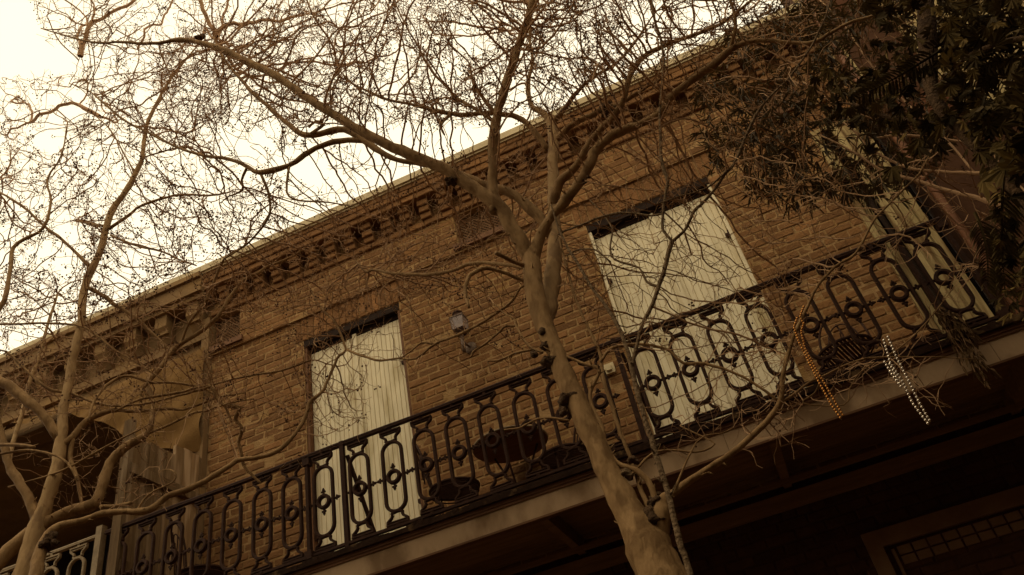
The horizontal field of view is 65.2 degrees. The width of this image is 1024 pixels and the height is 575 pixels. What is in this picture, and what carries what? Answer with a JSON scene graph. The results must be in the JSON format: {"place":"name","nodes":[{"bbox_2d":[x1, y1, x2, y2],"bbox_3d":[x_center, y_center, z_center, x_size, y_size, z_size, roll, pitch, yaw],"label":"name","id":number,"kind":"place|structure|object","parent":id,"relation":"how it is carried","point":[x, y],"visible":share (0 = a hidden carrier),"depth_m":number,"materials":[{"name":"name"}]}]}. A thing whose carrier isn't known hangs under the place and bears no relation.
{"place":"outdoors","nodes":[
{"label":"outdoors","id":0,"kind":"place"},
{"bbox_2d":[0,267,225,574],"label":"stucco building","id":1,"kind":"structure","parent":0,"point":[14,518],"depth_m":9.55,"materials":[{"name":"brown paint"}]},
{"bbox_2d":[0,525,107,574],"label":"balcony railing","id":2,"kind":"object","parent":1,"relation":"attached to","point":[99,537],"visible":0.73,"depth_m":6.71,"materials":[{"name":"metal"}]},
{"bbox_2d":[4,347,203,451],"bbox_3d":[-4.938,1.738,8.676,3.600,1.259,0.301,-22,-38,11],"label":"canvas curtain","id":3,"kind":"object","parent":1,"relation":"hanging from","point":[190,439],"visible":0.52,"depth_m":8.44,"materials":[{"name":"brown fabric"}]},
{"bbox_2d":[0,0,782,354],"label":"sky","id":4,"kind":"structure","parent":0,"point":[22,50],"materials":[{"name":"white"}]},
{"label":"ground","id":5,"kind":"structure","parent":0,"visible":0},
{"bbox_2d":[0,45,380,574],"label":"crape myrtle tree","id":6,"kind":"object","parent":5,"relation":"on","point":[34,542],"visible":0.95,"depth_m":5.78,"materials":[{"name":"brown plant"}]},
{"bbox_2d":[30,0,1002,574],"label":"crape myrtle tree","id":7,"kind":"object","parent":5,"relation":"on","point":[646,534],"visible":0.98,"depth_m":4.71,"materials":[{"name":"brown plant"}]},
{"bbox_2d":[304,0,313,26],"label":"bead necklace","id":8,"kind":"object","parent":7,"relation":"hanging from","point":[313,11],"visible":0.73,"depth_m":5.95,"materials":[{"name":"green plastic"}]},
{"bbox_2d":[793,306,843,419],"bbox_3d":[1.196,0.284,3.110,0.091,0.520,0.040,-22,-38,11],"label":"bead necklace","id":9,"kind":"object","parent":7,"relation":"hanging from","point":[815,368],"visible":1,"depth_m":3.10,"materials":[{"name":"gold plastic"}]},
{"bbox_2d":[195,2,1023,574],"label":"brick building","id":10,"kind":"structure","parent":5,"relation":"on","point":[959,514],"depth_m":7.28,"materials":[{"name":"brown brick"}]},
{"bbox_2d":[449,310,476,353],"bbox_3d":[-0.461,0.432,7.528,0.153,0.460,0.221,-22,-38,11],"label":"wall lantern","id":11,"kind":"object","parent":10,"relation":"attached to","point":[460,320],"depth_m":7.50,"materials":[{"name":"metal"}]},
{"bbox_2d":[604,362,615,375],"bbox_3d":[0.830,0.693,6.843,0.095,0.095,0.060,-22,-38,11],"label":"socket box","id":12,"kind":"object","parent":10,"relation":"attached to","point":[609,368],"visible":0.79,"depth_m":6.82,"materials":[{"name":"plastic"}]},
{"bbox_2d":[831,125,993,328],"bbox_3d":[3.234,-0.428,6.394,0.269,2.650,0.087,-16,-37,4],"label":"door leaf","id":13,"kind":"structure","parent":10,"relation":"in","point":[964,300],"depth_m":6.30,"materials":[{"name":"beige wood"}]},
{"bbox_2d":[832,130,997,320],"bbox_3d":[3.356,-0.337,6.606,0.420,2.740,0.040,-22,-38,11],"label":"doorway","id":14,"kind":"structure","parent":10,"relation":"in","point":[911,191],"depth_m":6.57,"materials":[{"name":"beige wood"}]},
{"bbox_2d":[550,0,830,574],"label":"slender tree","id":15,"kind":"object","parent":5,"relation":"on","point":[668,493],"visible":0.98,"depth_m":3.69,"materials":[{"name":"brown plant"}]},
{"bbox_2d":[686,0,1023,221],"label":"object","id":16,"kind":"object","parent":5,"relation":"on","point":[878,185],"visible":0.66,"depth_m":4.77,"materials":[{"name":"green plant"}]},
{"bbox_2d":[779,0,1023,314],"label":"stucco building","id":17,"kind":"structure","parent":5,"relation":"on","point":[958,233],"depth_m":6.55,"materials":[{"name":"brown concrete"}]},
{"bbox_2d":[804,0,1023,325],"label":"broadleaf tree","id":18,"kind":"object","parent":5,"relation":"on","point":[996,32],"visible":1,"depth_m":2.87,"materials":[{"name":"green plant"}]},
{"bbox_3d":[-3.571,-1.191,0.945,22.600,7.500,14.200,-22,-38,11],"label":"courtyard house","id":19,"kind":"object","parent":5,"relation":"on","visible":0},
{"bbox_2d":[266,311,1023,574],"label":"balcony","id":20,"kind":"structure","parent":19,"relation":"attached to","point":[570,508],"depth_m":5.50,"materials":[{"name":"paint"}]},
{"bbox_2d":[106,418,200,574],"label":"plank screen","id":21,"kind":"object","parent":20,"relation":"on","point":[184,464],"visible":0.65,"depth_m":7.16,"materials":[{"name":"wood"}]},
{"bbox_2d":[170,524,227,574],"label":"bistro chair","id":22,"kind":"object","parent":20,"relation":"on","point":[200,569],"visible":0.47,"depth_m":6.63,"materials":[{"name":"metal"}]},
{"bbox_2d":[416,444,479,514],"bbox_3d":[-0.481,1.596,6.288,0.473,0.894,0.412,-10,-37,-4],"label":"bistro chair","id":23,"kind":"object","parent":20,"relation":"on","point":[449,491],"visible":0.59,"depth_m":6.29,"materials":[{"name":"metal"}]},
{"bbox_2d":[472,424,547,488],"bbox_3d":[0.053,1.549,6.258,0.627,0.736,0.627,-22,-38,11],"label":"bistro table","id":24,"kind":"object","parent":20,"relation":"on","point":[533,447],"visible":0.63,"depth_m":6.47,"materials":[{"name":"paint"}]},
{"bbox_2d":[104,217,1010,574],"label":"balcony railing","id":25,"kind":"object","parent":20,"relation":"on","point":[384,431],"visible":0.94,"depth_m":5.75,"materials":[{"name":"metal"}]},
{"bbox_2d":[805,306,1001,388],"bbox_3d":[2.367,0.503,4.885,1.005,0.609,0.104,-22,-38,11],"label":"dead vine","id":26,"kind":"object","parent":25,"relation":"attached to","point":[953,322],"visible":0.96,"depth_m":4.83,"materials":[{"name":"brown plant"}]},
{"bbox_2d":[882,336,930,424],"bbox_3d":[1.440,0.336,2.945,0.092,0.389,0.027,8,-42,-26],"label":"bead necklace","id":27,"kind":"object","parent":25,"relation":"hanging from","point":[893,368],"visible":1,"depth_m":2.94,"materials":[{"name":"plastic"},{"name":"string"}]},
{"bbox_2d":[539,426,588,468],"bbox_3d":[0.436,1.314,6.204,0.473,0.894,0.412,2,-40,-19],"label":"bistro chair","id":28,"kind":"object","parent":20,"relation":"on","point":[555,456],"visible":0.21,"depth_m":6.17,"materials":[{"name":"metal"}]},
{"bbox_2d":[816,313,877,368],"bbox_3d":[2.393,0.471,5.715,0.412,0.894,0.473,-33,-41,24],"label":"bistro chair","id":29,"kind":"object","parent":20,"relation":"on","point":[845,344],"visible":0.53,"depth_m":5.71,"materials":[{"name":"metal"}]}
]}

